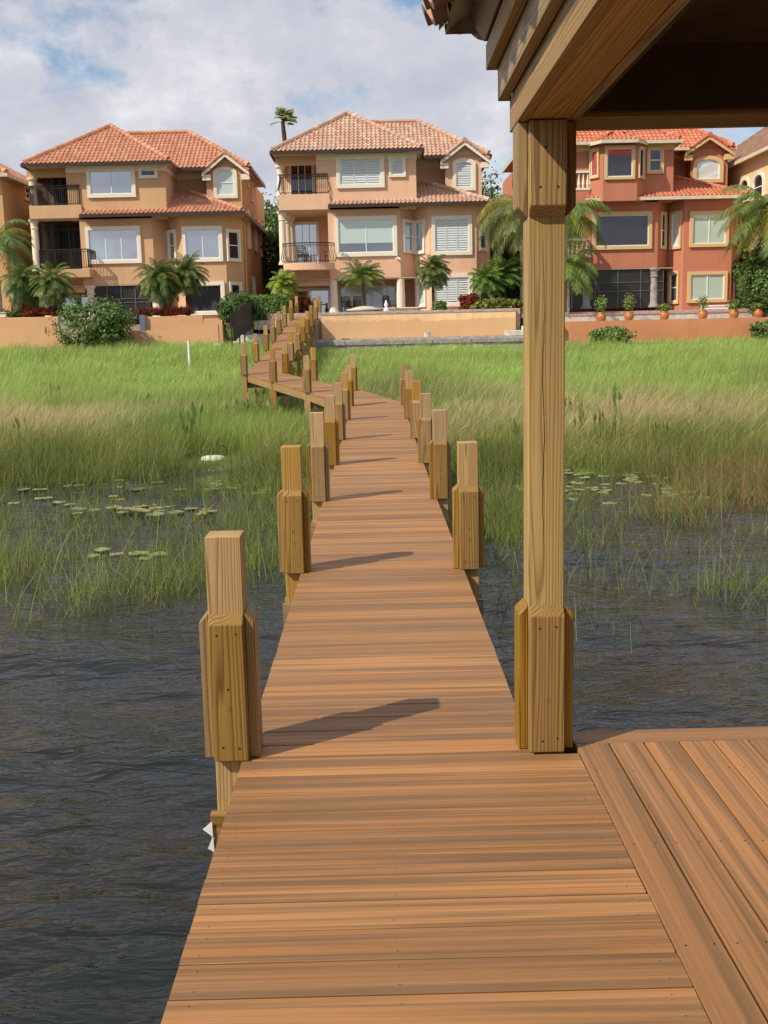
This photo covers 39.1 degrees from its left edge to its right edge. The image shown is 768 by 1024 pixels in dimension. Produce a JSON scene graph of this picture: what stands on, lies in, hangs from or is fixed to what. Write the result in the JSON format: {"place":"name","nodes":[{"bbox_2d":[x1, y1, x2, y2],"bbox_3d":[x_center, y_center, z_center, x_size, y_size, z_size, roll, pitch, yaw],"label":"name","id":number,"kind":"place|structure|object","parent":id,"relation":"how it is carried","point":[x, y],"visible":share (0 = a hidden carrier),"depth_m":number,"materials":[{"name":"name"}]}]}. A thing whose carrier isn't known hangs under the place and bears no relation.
{"place":"outdoors","nodes":[
{"label":"outdoors","id":0,"kind":"place"},
{"bbox_2d":[0,0,763,215],"label":"sky","id":1,"kind":"structure","parent":0,"point":[220,71],"materials":[{"name":"white"}]},
{"bbox_2d":[0,325,767,486],"bbox_3d":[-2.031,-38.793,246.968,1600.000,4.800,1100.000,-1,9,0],"label":"ground","id":2,"kind":"structure","parent":0,"point":[227,333],"depth_m":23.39,"materials":[{"name":"green plant"}]},
{"bbox_2d":[0,163,42,316],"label":"house","id":3,"kind":"structure","parent":2,"relation":"on","point":[14,196],"depth_m":59.67,"materials":[{"name":"paint"}]},
{"bbox_2d":[48,291,135,349],"bbox_3d":[-12.966,-8.471,49.071,4.188,3.115,3.094,4,11,29],"label":"flowering bush","id":4,"kind":"object","parent":2,"relation":"on","point":[91,326],"visible":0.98,"depth_m":48.39,"materials":[{"name":"green plant"}]},
{"bbox_2d":[0,324,219,351],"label":"garden wall","id":5,"kind":"structure","parent":2,"relation":"on","point":[206,333],"depth_m":50.24,"materials":[{"name":"beige paint"}]},
{"bbox_2d":[0,315,223,341],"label":"garden wall","id":6,"kind":"structure","parent":2,"relation":"on","point":[160,323],"depth_m":51.71,"materials":[{"name":"beige paint"}]},
{"bbox_2d":[20,123,266,325],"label":"house","id":7,"kind":"structure","parent":2,"relation":"on","point":[112,207],"depth_m":58.53,"materials":[{"name":"beige paint"}]},
{"bbox_2d":[58,295,87,307],"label":"patio door","id":8,"kind":"structure","parent":7,"relation":"in","point":[85,297],"depth_m":61.99,"materials":[{"name":"grey glass"}]},
{"bbox_2d":[85,165,135,197],"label":"window","id":9,"kind":"structure","parent":7,"relation":"in","point":[110,184],"depth_m":57.76,"materials":[{"name":"white glass"}]},
{"bbox_2d":[84,226,141,263],"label":"window","id":10,"kind":"structure","parent":7,"relation":"in","point":[108,244],"depth_m":58.29,"materials":[{"name":"clear glass"}]},
{"bbox_2d":[138,164,157,178],"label":"window","id":11,"kind":"structure","parent":7,"relation":"in","point":[142,174],"depth_m":57.65,"materials":[{"name":"beige glass"}]},
{"bbox_2d":[166,229,177,260],"bbox_3d":[-11.587,-14.542,59.041,0.524,1.694,0.800,-3,9,-11],"label":"window","id":12,"kind":"structure","parent":7,"relation":"in","point":[170,234],"depth_m":59.06,"materials":[{"name":"beige glass"}]},
{"bbox_2d":[181,226,223,261],"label":"window","id":13,"kind":"structure","parent":7,"relation":"in","point":[206,239],"depth_m":58.30,"materials":[{"name":"clear glass"}]},
{"bbox_2d":[185,281,224,314],"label":"window","id":14,"kind":"structure","parent":7,"relation":"in","point":[204,303],"depth_m":58.79,"materials":[{"name":"black glass"}]},
{"bbox_2d":[213,167,237,198],"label":"window","id":15,"kind":"structure","parent":7,"relation":"in","point":[224,178],"depth_m":60.11,"materials":[{"name":"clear glass"}]},
{"bbox_2d":[225,228,241,261],"bbox_3d":[-8.185,-14.511,58.839,0.591,1.732,1.025,0,9,7],"label":"window","id":16,"kind":"structure","parent":7,"relation":"in","point":[233,236],"depth_m":58.86,"materials":[{"name":"beige glass"}]},
{"bbox_2d":[229,282,242,295],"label":"window","id":17,"kind":"structure","parent":7,"relation":"in","point":[233,286],"depth_m":59.23,"materials":[{"name":"white glass"}]},
{"bbox_2d":[247,209,251,249],"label":"window","id":18,"kind":"structure","parent":7,"relation":"in","point":[248,224],"depth_m":61.97,"materials":[{"name":"beige glass"}]},
{"bbox_2d":[253,216,257,252],"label":"window","id":19,"kind":"structure","parent":7,"relation":"in","point":[255,230],"depth_m":65.43,"materials":[{"name":"beige glass"}]},
{"bbox_2d":[74,325,223,330],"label":"patio","id":20,"kind":"structure","parent":2,"relation":"on","point":[137,328],"depth_m":52.26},
{"bbox_2d":[0,219,34,310],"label":"palm tree","id":21,"kind":"object","parent":20,"relation":"on","point":[4,245],"visible":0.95,"depth_m":54.48,"materials":[{"name":"green plant"}]},
{"bbox_2d":[0,263,41,316],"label":"palm tree","id":22,"kind":"object","parent":20,"relation":"on","point":[18,287],"visible":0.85,"depth_m":52.36,"materials":[{"name":"green plant"}]},
{"bbox_2d":[0,305,48,317],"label":"bush","id":23,"kind":"object","parent":20,"relation":"on","point":[14,313],"visible":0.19,"depth_m":52.92,"materials":[{"name":"plant"}]},
{"bbox_2d":[19,305,76,315],"bbox_3d":[-16.186,-9.810,52.462,3.343,0.529,1.864,-1,9,0],"label":"bromeliad bed","id":24,"kind":"object","parent":20,"relation":"on","point":[35,311],"visible":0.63,"depth_m":52.12,"materials":[{"name":"red plant"}]},
{"bbox_2d":[27,261,78,316],"bbox_3d":[-16.026,-10.368,52.426,2.434,3.413,2.428,-1,9,0],"label":"palm tree","id":25,"kind":"object","parent":20,"relation":"on","point":[52,289],"visible":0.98,"depth_m":51.88,"materials":[{"name":"green plant"}]},
{"bbox_2d":[132,258,183,315],"bbox_3d":[-10.907,-10.598,52.872,2.660,3.494,2.520,-1,9,0],"label":"palm tree","id":26,"kind":"object","parent":20,"relation":"on","point":[159,286],"visible":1,"depth_m":52.35,"materials":[{"name":"green plant"}]},
{"bbox_2d":[132,305,194,315],"bbox_3d":[-10.677,-9.823,52.514,3.208,0.536,1.881,-1,9,0],"label":"bromeliad bed","id":27,"kind":"object","parent":20,"relation":"on","point":[175,310],"visible":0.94,"depth_m":52.23,"materials":[{"name":"red plant"}]},
{"bbox_2d":[167,250,209,315],"bbox_3d":[-9.761,-10.971,53.414,2.458,3.805,2.276,-1,9,0],"label":"palm tree","id":28,"kind":"object","parent":20,"relation":"on","point":[189,276],"visible":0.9,"depth_m":52.96,"materials":[{"name":"green plant"}]},
{"bbox_2d":[179,400,202,449],"bbox_3d":[-4.355,-1.880,24.557,0.298,1.292,0.624,-10,13,-43],"label":"arrowhead plant","id":29,"kind":"object","parent":2,"relation":"on","point":[192,421],"visible":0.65,"depth_m":24.42,"materials":[{"name":"green plant"}]},
{"bbox_2d":[214,290,264,329],"bbox_3d":[-6.952,-9.745,52.572,2.443,2.045,2.188,-1,9,0],"label":"bush","id":30,"kind":"object","parent":2,"relation":"on","point":[234,301],"visible":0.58,"depth_m":52.09,"materials":[{"name":"green plant"}]},
{"bbox_2d":[230,302,253,346],"bbox_3d":[-6.552,-8.338,50.231,0.235,3.090,5.084,-1,9,4],"label":"fence","id":31,"kind":"object","parent":2,"relation":"on","point":[241,318],"visible":0.9,"depth_m":50.20,"materials":[{"name":"metal"}]},
{"bbox_2d":[233,329,269,342],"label":"garden steps","id":32,"kind":"structure","parent":2,"relation":"on","point":[248,334],"depth_m":52.28,"materials":[{"name":"stone"}]},
{"bbox_2d":[237,392,267,416],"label":"pickerel plant","id":33,"kind":"object","parent":2,"relation":"on","point":[247,398],"visible":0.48,"depth_m":28.75,"materials":[{"name":"green plant"}]},
{"bbox_2d":[254,320,277,337],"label":"garden wall","id":34,"kind":"structure","parent":2,"relation":"on","point":[259,324],"depth_m":52.77,"materials":[{"name":"stone"}]},
{"bbox_2d":[262,190,278,272],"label":"tree","id":35,"kind":"object","parent":2,"relation":"on","point":[271,217],"visible":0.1,"depth_m":80.88,"materials":[{"name":"green plant"}]},
{"bbox_2d":[260,221,282,295],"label":"tree","id":36,"kind":"object","parent":2,"relation":"on","point":[270,242],"visible":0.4,"depth_m":69.44,"materials":[{"name":"green plant"}]},
{"bbox_2d":[270,106,297,140],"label":"fan palm","id":37,"kind":"object","parent":2,"relation":"on","point":[281,113],"visible":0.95,"depth_m":80.01,"materials":[{"name":"green plant"}]},
{"bbox_2d":[269,110,492,312],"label":"house","id":38,"kind":"structure","parent":2,"relation":"on","point":[382,192],"depth_m":58.45,"materials":[{"name":"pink paint"}]},
{"bbox_2d":[288,165,314,193],"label":"balcony door","id":39,"kind":"structure","parent":38,"relation":"in","point":[310,169],"depth_m":60.98,"materials":[{"name":"brown glass"}]},
{"bbox_2d":[297,246,310,262],"bbox_3d":[-4.372,-13.989,58.912,0.607,0.985,0.623,-6,11,-29],"label":"patio chair","id":40,"kind":"object","parent":38,"relation":"on","point":[302,252],"visible":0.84,"depth_m":59.03,"materials":[{"name":"metal"}]},
{"bbox_2d":[294,221,319,262],"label":"balcony door","id":41,"kind":"structure","parent":38,"relation":"in","point":[303,231],"depth_m":61.53,"materials":[{"name":"white glass"}]},
{"bbox_2d":[294,288,329,312],"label":"patio door","id":42,"kind":"structure","parent":38,"relation":"in","point":[314,293],"depth_m":62.05,"materials":[{"name":"grey glass"}]},
{"bbox_2d":[336,153,384,188],"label":"window","id":43,"kind":"structure","parent":38,"relation":"in","point":[356,172],"depth_m":57.76,"materials":[{"name":"white glass"}]},
{"bbox_2d":[334,215,397,256],"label":"window","id":44,"kind":"structure","parent":38,"relation":"in","point":[355,236],"depth_m":58.32,"materials":[{"name":"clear glass"}]},
{"bbox_2d":[338,285,396,311],"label":"patio door","id":45,"kind":"structure","parent":38,"relation":"in","point":[373,296],"depth_m":62.05,"materials":[{"name":"grey glass"}]},
{"bbox_2d":[388,153,405,176],"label":"window","id":46,"kind":"structure","parent":38,"relation":"in","point":[397,167],"depth_m":57.72,"materials":[{"name":"white glass"}]},
{"bbox_2d":[402,219,413,253],"bbox_3d":[1.343,-15.027,58.934,0.576,1.782,0.950,0,9,7],"label":"window","id":47,"kind":"structure","parent":38,"relation":"in","point":[407,224],"depth_m":58.93,"materials":[{"name":"clear glass"}]},
{"bbox_2d":[414,219,425,254],"bbox_3d":[1.925,-15.009,58.997,0.514,1.802,0.860,-3,9,-9],"label":"window","id":48,"kind":"structure","parent":38,"relation":"in","point":[419,225],"depth_m":59.00,"materials":[{"name":"clear glass"}]},
{"bbox_2d":[415,276,426,306],"bbox_3d":[2.059,-12.118,59.425,0.463,1.682,0.839,-4,10,-15],"label":"window","id":49,"kind":"structure","parent":38,"relation":"in","point":[420,295],"depth_m":59.52,"materials":[{"name":"white glass"}]},
{"bbox_2d":[431,215,471,255],"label":"window","id":50,"kind":"structure","parent":38,"relation":"in","point":[451,235],"depth_m":58.34,"materials":[{"name":"white glass"}]},
{"bbox_2d":[431,273,472,306],"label":"window","id":51,"kind":"structure","parent":38,"relation":"in","point":[458,284],"depth_m":58.82,"materials":[{"name":"white glass"}]},
{"bbox_2d":[452,158,475,190],"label":"window","id":52,"kind":"structure","parent":38,"relation":"in","point":[463,169],"depth_m":60.14,"materials":[{"name":"white glass"}]},
{"bbox_2d":[478,218,487,251],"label":"window","id":53,"kind":"structure","parent":38,"relation":"in","point":[483,247],"depth_m":58.99,"materials":[{"name":"clear glass"}]},
{"bbox_2d":[267,308,519,345],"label":"patio","id":54,"kind":"structure","parent":2,"relation":"on","point":[269,316],"depth_m":53.42,"materials":[{"name":"beige concrete"}]},
{"bbox_2d":[251,293,289,319],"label":"hedge","id":55,"kind":"object","parent":54,"relation":"on","point":[273,304],"visible":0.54,"depth_m":54.55,"materials":[{"name":"green plant"}]},
{"bbox_2d":[266,269,298,301],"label":"palm tree","id":56,"kind":"object","parent":54,"relation":"on","point":[287,284],"visible":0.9,"depth_m":56.40,"materials":[{"name":"green plant"}]},
{"bbox_2d":[290,293,310,312],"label":"croton bush","id":57,"kind":"object","parent":54,"relation":"on","point":[304,302],"visible":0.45,"depth_m":58.17,"materials":[{"name":"red plant"}]},
{"bbox_2d":[341,296,355,311],"bbox_3d":[-1.973,-11.365,59.460,0.607,0.985,0.623,-8,11,-34],"label":"patio chair","id":58,"kind":"object","parent":54,"relation":"on","point":[347,303],"visible":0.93,"depth_m":59.56,"materials":[{"name":"metal"}]},
{"bbox_2d":[347,306,381,311],"bbox_3d":[-1.005,-10.431,55.640,1.840,0.330,1.827,-1,9,0],"label":"planter","id":59,"kind":"object","parent":54,"relation":"on","point":[363,309],"visible":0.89,"depth_m":55.04,"materials":[{"name":"stone"}]},
{"bbox_2d":[337,253,386,305],"bbox_3d":[-1.075,-11.695,55.457,2.606,3.086,2.705,-1,9,0],"label":"palm tree","id":60,"kind":"object","parent":59,"relation":"in","point":[364,274],"visible":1,"depth_m":55.17,"materials":[{"name":"green plant"}]},
{"bbox_2d":[412,254,451,303],"bbox_3d":[2.497,-11.689,55.459,2.097,3.114,1.999,-1,9,0],"label":"palm tree","id":61,"kind":"object","parent":54,"relation":"on","point":[432,273],"visible":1,"depth_m":55.00,"materials":[{"name":"green plant"}]},
{"bbox_2d":[431,300,447,309],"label":"bush","id":62,"kind":"object","parent":54,"relation":"on","point":[441,305],"visible":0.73,"depth_m":54.30,"materials":[{"name":"green plant"}]},
{"bbox_2d":[458,293,480,308],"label":"croton bush","id":63,"kind":"object","parent":54,"relation":"on","point":[466,301],"visible":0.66,"depth_m":54.75,"materials":[{"name":"red plant"}]},
{"bbox_2d":[466,263,507,298],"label":"palm tree","id":64,"kind":"object","parent":54,"relation":"on","point":[485,284],"visible":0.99,"depth_m":54.99,"materials":[{"name":"green plant"}]},
{"bbox_2d":[469,297,522,308],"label":"croton bush","id":65,"kind":"object","parent":54,"relation":"on","point":[495,303],"visible":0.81,"depth_m":54.17,"materials":[{"name":"green plant"}]},
{"bbox_2d":[488,256,522,298],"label":"palm tree","id":66,"kind":"object","parent":54,"relation":"on","point":[510,272],"visible":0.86,"depth_m":55.62,"materials":[{"name":"green plant"}]},
{"bbox_2d":[314,335,522,350],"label":"seawall","id":67,"kind":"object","parent":2,"relation":"on","point":[388,342],"visible":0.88,"depth_m":51.01,"materials":[{"name":"concrete"}]},
{"bbox_2d":[321,309,515,338],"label":"garden wall","id":68,"kind":"structure","parent":67,"relation":"on","point":[413,324],"depth_m":53.22,"materials":[{"name":"paint"}]},
{"bbox_2d":[504,326,522,335],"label":"garden steps","id":69,"kind":"structure","parent":67,"relation":"on","point":[513,332],"depth_m":51.85,"materials":[{"name":"concrete"}]},
{"bbox_2d":[482,161,501,222],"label":"tree","id":70,"kind":"object","parent":2,"relation":"on","point":[488,190],"visible":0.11,"depth_m":82.69,"materials":[{"name":"green plant"}]},
{"bbox_2d":[480,280,519,307],"bbox_3d":[6.896,-11.124,57.251,4.057,2.516,2.480,-1,9,0],"label":"bush","id":71,"kind":"object","parent":2,"relation":"on","point":[515,294],"visible":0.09,"depth_m":56.60,"materials":[{"name":"green plant"}]},
{"bbox_2d":[490,216,517,279],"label":"tree","id":72,"kind":"object","parent":2,"relation":"on","point":[505,254],"visible":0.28,"depth_m":64.94,"materials":[{"name":"green plant"}]},
{"bbox_2d":[565,391,582,415],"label":"pickerel plant","id":73,"kind":"object","parent":2,"relation":"on","point":[578,395],"visible":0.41,"depth_m":28.04,"materials":[{"name":"green plant"}]},
{"bbox_2d":[574,405,608,443],"bbox_3d":[4.671,-1.915,24.297,0.825,1.082,0.512,-1,9,0],"label":"pickerel plant","id":74,"kind":"object","parent":2,"relation":"on","point":[581,415],"visible":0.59,"depth_m":24.31,"materials":[{"name":"green plant"}]},
{"bbox_2d":[592,405,622,449],"bbox_3d":[4.820,-1.770,23.222,0.729,1.103,0.514,-5,10,-22],"label":"pickerel plant","id":75,"kind":"object","parent":2,"relation":"on","point":[602,414],"visible":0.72,"depth_m":23.17,"materials":[{"name":"green plant"}]},
{"bbox_2d":[586,325,636,343],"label":"bush","id":76,"kind":"object","parent":2,"relation":"on","point":[615,332],"visible":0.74,"depth_m":50.97,"materials":[{"name":"green plant"}]},
{"bbox_2d":[612,382,621,415],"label":"arrowhead plant","id":77,"kind":"object","parent":2,"relation":"on","point":[614,394],"visible":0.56,"depth_m":27.33,"materials":[{"name":"green plant"}]},
{"bbox_2d":[501,129,750,311],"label":"house","id":78,"kind":"structure","parent":2,"relation":"on","point":[662,197],"depth_m":58.59,"materials":[{"name":"paint"}]},
{"bbox_2d":[589,147,599,178],"bbox_3d":[11.222,-18.547,57.511,0.357,1.546,0.694,-4,10,-18],"label":"window","id":79,"kind":"structure","parent":78,"relation":"in","point":[594,153],"depth_m":57.50,"materials":[{"name":"clear glass"}]},
{"bbox_2d":[604,145,635,179],"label":"window","id":80,"kind":"structure","parent":78,"relation":"in","point":[619,160],"depth_m":57.03,"materials":[{"name":"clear glass"}]},
{"bbox_2d":[592,211,652,249],"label":"window","id":81,"kind":"structure","parent":78,"relation":"in","point":[628,229],"depth_m":58.39,"materials":[{"name":"grey glass"}]},
{"bbox_2d":[638,146,645,178],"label":"window","id":82,"kind":"structure","parent":78,"relation":"in","point":[641,150],"depth_m":57.43,"materials":[{"name":"clear glass"}]},
{"bbox_2d":[646,146,663,173],"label":"window","id":83,"kind":"structure","parent":78,"relation":"in","point":[655,154],"depth_m":57.79,"materials":[{"name":"clear glass"}]},
{"bbox_2d":[660,211,667,248],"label":"window","id":84,"kind":"structure","parent":78,"relation":"in","point":[663,215],"depth_m":58.92,"materials":[{"name":"clear glass"}]},
{"bbox_2d":[667,271,679,303],"bbox_3d":[15.958,-12.346,59.495,0.364,1.763,0.857,-4,10,-14],"label":"window","id":85,"kind":"structure","parent":78,"relation":"in","point":[673,279],"depth_m":59.51,"materials":[{"name":"clear glass"}]},
{"bbox_2d":[669,210,681,249],"bbox_3d":[15.925,-15.358,58.934,0.384,2.001,0.893,-4,10,-13],"label":"window","id":86,"kind":"structure","parent":78,"relation":"in","point":[675,218],"depth_m":58.95,"materials":[{"name":"white glass"}]},
{"bbox_2d":[687,271,727,302],"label":"window","id":87,"kind":"structure","parent":78,"relation":"in","point":[711,284],"depth_m":58.89,"materials":[{"name":"clear glass"}]},
{"bbox_2d":[693,156,723,182],"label":"window","id":88,"kind":"structure","parent":78,"relation":"in","point":[710,169],"depth_m":60.23,"materials":[{"name":"white glass"}]},
{"bbox_2d":[689,210,729,246],"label":"window","id":89,"kind":"structure","parent":78,"relation":"in","point":[703,231],"depth_m":58.42,"materials":[{"name":"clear glass"}]},
{"bbox_2d":[520,308,752,329],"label":"patio","id":90,"kind":"structure","parent":2,"relation":"on","point":[645,312],"depth_m":54.20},
{"bbox_2d":[476,194,569,325],"bbox_3d":[7.170,-13.121,55.811,5.044,6.916,4.968,-1,9,0],"label":"palm tree","id":91,"kind":"object","parent":90,"relation":"on","point":[510,218],"visible":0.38,"depth_m":55.02,"materials":[{"name":"green plant"}]},
{"bbox_2d":[565,249,598,313],"bbox_3d":[9.139,-11.197,53.966,3.518,4.025,3.435,-1,9,0],"label":"palm tree","id":92,"kind":"object","parent":90,"relation":"on","point":[573,268],"visible":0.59,"depth_m":53.40,"materials":[{"name":"green plant"}]},
{"bbox_2d":[565,199,612,311],"bbox_3d":[9.363,-12.356,54.024,4.063,6.285,3.871,-1,9,0],"label":"palm tree","id":93,"kind":"object","parent":90,"relation":"on","point":[578,217],"visible":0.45,"depth_m":53.24,"materials":[{"name":"green plant"}]},
{"bbox_2d":[646,414,682,454],"bbox_3d":[5.747,-1.537,22.295,0.783,0.996,0.473,-1,9,0],"label":"pickerel plant","id":94,"kind":"object","parent":2,"relation":"on","point":[655,428],"visible":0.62,"depth_m":22.38,"materials":[{"name":"green plant"}]},
{"bbox_2d":[565,310,764,321],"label":"garden wall","id":95,"kind":"structure","parent":2,"relation":"on","point":[651,316],"depth_m":53.84,"materials":[{"name":"stone"}]},
{"bbox_2d":[565,317,767,343],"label":"garden wall","id":96,"kind":"structure","parent":2,"relation":"on","point":[681,328],"depth_m":52.36,"materials":[{"name":"paint"}]},
{"bbox_2d":[732,249,753,307],"bbox_3d":[20.018,-12.537,59.469,2.389,3.825,3.820,-1,9,0],"label":"bush","id":97,"kind":"object","parent":2,"relation":"on","point":[736,267],"visible":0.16,"depth_m":58.91,"materials":[{"name":"green plant"}]},
{"bbox_2d":[727,127,767,307],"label":"house","id":98,"kind":"structure","parent":2,"relation":"on","point":[748,165],"depth_m":59.29,"materials":[{"name":"paint"}]},
{"bbox_2d":[740,177,749,202],"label":"window","id":99,"kind":"structure","parent":98,"relation":"in","point":[745,181],"depth_m":59.60,"materials":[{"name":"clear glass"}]},
{"bbox_2d":[752,172,764,199],"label":"window","id":100,"kind":"structure","parent":98,"relation":"in","point":[758,183],"depth_m":57.59,"materials":[{"name":"clear glass"}]},
{"bbox_2d":[748,319,767,339],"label":"bush","id":101,"kind":"object","parent":2,"relation":"on","point":[757,328],"visible":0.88,"depth_m":50.73,"materials":[{"name":"green plant"}]},
{"bbox_2d":[0,448,767,1023],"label":"water","id":102,"kind":"structure","parent":0,"point":[108,794],"depth_m":8.24,"materials":[{"name":"grey liquid"}]},
{"bbox_2d":[182,421,192,456],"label":"arrowhead plant","id":103,"kind":"object","parent":102,"relation":"on","point":[185,427],"visible":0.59,"depth_m":24.18,"materials":[{"name":"green plant"}]},
{"bbox_2d":[201,455,225,460],"bbox_3d":[-3.756,-1.143,23.793,0.560,0.205,0.335,-1,9,0],"label":"float","id":104,"kind":"object","parent":102,"relation":"on","point":[208,457],"visible":0.47,"depth_m":23.66,"materials":[{"name":"white plastic"}]},
{"bbox_2d":[0,416,767,660],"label":"reeds","id":105,"kind":"object","parent":102,"relation":"in","point":[746,479],"visible":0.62,"depth_m":16.18,"materials":[{"name":"green plant"}]},
{"bbox_2d":[161,296,710,1023],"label":"boardwalk","id":106,"kind":"structure","parent":102,"relation":"in","point":[401,828],"depth_m":3.99,"materials":[{"name":"brown wood"}]},
{"bbox_2d":[421,0,767,1023],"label":"pavilion","id":107,"kind":"structure","parent":102,"relation":"in","point":[687,808],"depth_m":3.89,"materials":[{"name":"brown wood"}]},
{"bbox_2d":[378,307,419,310],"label":"spa pool","id":108,"kind":"structure","parent":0,"point":[403,308],"depth_m":55.46,"materials":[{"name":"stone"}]},
{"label":"path","id":109,"kind":"structure","parent":0,"visible":0},
{"bbox_2d":[594,294,607,320],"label":"potted plant","id":110,"kind":"object","parent":109,"relation":"on","point":[601,315],"visible":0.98,"depth_m":52.82,"materials":[{"name":"green plant"}]},
{"bbox_2d":[622,292,635,319],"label":"potted plant","id":111,"kind":"object","parent":109,"relation":"on","point":[627,314],"visible":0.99,"depth_m":52.82,"materials":[{"name":"green plant"}]},
{"bbox_2d":[656,303,671,318],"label":"potted plant","id":112,"kind":"object","parent":109,"relation":"on","point":[664,308],"visible":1,"depth_m":52.82,"materials":[{"name":"green plant"}]},
{"bbox_2d":[696,295,709,318],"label":"potted plant","id":113,"kind":"object","parent":109,"relation":"on","point":[702,313],"visible":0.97,"depth_m":52.85,"materials":[{"name":"green plant"}]},
{"bbox_2d":[726,299,743,317],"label":"potted plant","id":114,"kind":"object","parent":109,"relation":"on","point":[734,312],"visible":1,"depth_m":52.84,"materials":[{"name":"green plant"}]},
{"bbox_2d":[714,185,767,316],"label":"palm tree","id":115,"kind":"object","parent":109,"relation":"on","point":[750,225],"visible":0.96,"depth_m":52.06,"materials":[{"name":"green plant"}]},
{"bbox_2d":[736,234,767,316],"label":"bush","id":116,"kind":"object","parent":109,"relation":"on","point":[756,281],"visible":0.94,"depth_m":52.84,"materials":[{"name":"green plant"}]},
{"bbox_2d":[750,302,766,316],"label":"potted plant","id":117,"kind":"object","parent":109,"relation":"on","point":[758,312],"visible":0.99,"depth_m":52.85,"materials":[{"name":"green plant"}]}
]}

